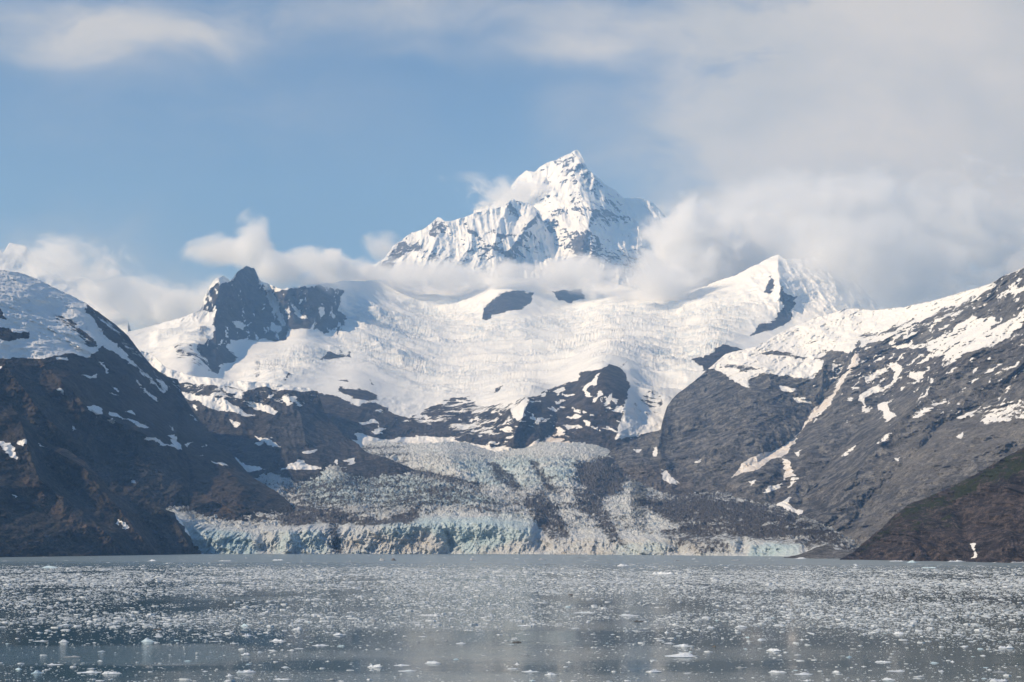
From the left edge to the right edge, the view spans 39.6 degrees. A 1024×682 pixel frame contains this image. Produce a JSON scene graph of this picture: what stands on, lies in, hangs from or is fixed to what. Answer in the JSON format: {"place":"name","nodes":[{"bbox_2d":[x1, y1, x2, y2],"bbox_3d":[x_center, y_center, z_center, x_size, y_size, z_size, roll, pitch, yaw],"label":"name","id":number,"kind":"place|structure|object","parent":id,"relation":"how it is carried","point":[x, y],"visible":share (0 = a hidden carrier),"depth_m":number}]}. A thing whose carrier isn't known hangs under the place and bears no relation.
{"place":"outdoors","nodes":[
{"label":"outdoors","id":0,"kind":"place"},
{"bbox_2d":[0,243,130,332],"bbox_3d":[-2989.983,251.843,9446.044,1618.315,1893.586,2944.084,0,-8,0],"label":"cloud","id":1,"kind":"structure","parent":0,"point":[17,258],"depth_m":9076.64},
{"bbox_2d":[0,400,196,556],"bbox_3d":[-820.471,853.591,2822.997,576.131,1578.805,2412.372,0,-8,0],"label":"mountain","id":2,"kind":"structure","parent":0,"point":[55,502],"depth_m":2258.67},
{"bbox_2d":[0,270,293,553],"bbox_3d":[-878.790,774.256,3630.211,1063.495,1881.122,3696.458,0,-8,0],"label":"mountain","id":3,"kind":"structure","parent":0,"point":[101,396],"depth_m":2968.89},
{"bbox_2d":[139,350,414,482],"bbox_3d":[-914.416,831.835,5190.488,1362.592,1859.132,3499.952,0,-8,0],"label":"mountain","id":4,"kind":"structure","parent":0,"point":[257,429],"depth_m":4163.66},
{"bbox_2d":[333,199,573,285],"bbox_3d":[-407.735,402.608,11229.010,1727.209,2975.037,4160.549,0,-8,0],"label":"mountain","id":5,"kind":"structure","parent":0,"point":[512,238],"depth_m":10298.54},
{"bbox_2d":[126,254,885,451],"bbox_3d":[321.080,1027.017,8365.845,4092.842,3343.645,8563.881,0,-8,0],"label":"mountain","id":6,"kind":"structure","parent":0,"point":[495,364],"depth_m":6577.69},
{"bbox_2d":[0,554,1023,681],"bbox_3d":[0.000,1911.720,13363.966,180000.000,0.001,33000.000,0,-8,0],"label":"water","id":7,"kind":"structure","parent":0,"point":[224,659],"depth_m":345.17},
{"bbox_2d":[102,671,121,673],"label":"ice floe","id":8,"kind":"object","parent":7,"relation":"on","point":[110,672],"visible":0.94,"depth_m":218.17},
{"bbox_2d":[141,639,155,641],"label":"floe","id":9,"kind":"object","parent":7,"relation":"on","point":[147,640],"visible":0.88,"depth_m":288.57},
{"bbox_2d":[236,670,254,672],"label":"ice floe","id":10,"kind":"object","parent":7,"relation":"on","point":[247,671],"visible":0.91,"depth_m":220.20},
{"bbox_2d":[368,664,381,667],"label":"ice floe","id":11,"kind":"object","parent":7,"relation":"on","point":[375,666],"visible":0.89,"depth_m":229.37},
{"bbox_2d":[425,661,440,663],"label":"ice floe","id":12,"kind":"object","parent":7,"relation":"on","point":[432,662],"visible":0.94,"depth_m":236.47},
{"bbox_2d":[0,554,1023,681],"bbox_3d":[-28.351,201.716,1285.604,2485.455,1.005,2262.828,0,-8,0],"label":"brash ice","id":13,"kind":"structure","parent":7,"relation":"on","point":[662,581],"depth_m":568.06},
{"bbox_2d":[646,669,661,672],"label":"floe","id":14,"kind":"object","parent":7,"relation":"on","point":[653,671],"visible":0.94,"depth_m":221.03},
{"bbox_2d":[652,571,673,574],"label":"iceberg","id":15,"kind":"object","parent":7,"relation":"on","point":[662,573],"visible":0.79,"depth_m":887.43},
{"bbox_2d":[665,652,696,657],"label":"ice floe","id":16,"kind":"object","parent":7,"relation":"on","point":[685,655],"visible":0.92,"depth_m":250.99},
{"bbox_2d":[674,644,693,646],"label":"ice floe","id":17,"kind":"object","parent":7,"relation":"on","point":[681,645],"visible":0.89,"depth_m":275.50},
{"bbox_2d":[769,670,786,672],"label":"ice floe","id":18,"kind":"object","parent":7,"relation":"on","point":[771,671],"visible":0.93,"depth_m":220.32},
{"bbox_2d":[794,672,812,674],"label":"ice floe","id":19,"kind":"object","parent":7,"relation":"on","point":[803,673],"visible":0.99,"depth_m":216.95},
{"bbox_2d":[887,670,904,671],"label":"ice floe","id":20,"kind":"object","parent":7,"relation":"on","point":[895,671],"visible":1,"depth_m":222.21},
{"bbox_2d":[990,678,1006,681],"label":"ice floe","id":21,"kind":"object","parent":7,"relation":"on","point":[997,680],"visible":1,"depth_m":206.11},
{"bbox_2d":[998,645,1012,648],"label":"ice floe","id":22,"kind":"object","parent":7,"relation":"on","point":[1007,647],"visible":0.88,"depth_m":271.07},
{"bbox_2d":[0,0,1023,330],"label":"sky","id":23,"kind":"structure","parent":0,"point":[153,152]},
{"bbox_2d":[166,440,860,556],"bbox_3d":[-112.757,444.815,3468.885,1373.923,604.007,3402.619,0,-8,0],"label":"glacier","id":24,"kind":"object","parent":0,"point":[547,497],"visible":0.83,"depth_m":2639.32},
{"bbox_2d":[474,150,761,295],"bbox_3d":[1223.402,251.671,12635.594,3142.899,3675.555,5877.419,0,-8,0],"label":"mountain","id":25,"kind":"structure","parent":0,"point":[597,228],"depth_m":11260.93},
{"bbox_2d":[607,268,1023,544],"bbox_3d":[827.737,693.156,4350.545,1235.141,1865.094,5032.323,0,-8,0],"label":"mountain","id":26,"kind":"structure","parent":0,"point":[860,426],"depth_m":3744.19},
{"bbox_2d":[784,545,851,558],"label":"shore","id":27,"kind":"structure","parent":0,"point":[826,552],"depth_m":1812.06},
{"bbox_2d":[840,447,1023,562],"bbox_3d":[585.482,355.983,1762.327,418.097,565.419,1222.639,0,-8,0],"label":"hill","id":28,"kind":"structure","parent":0,"point":[978,517],"depth_m":1643.86}
]}

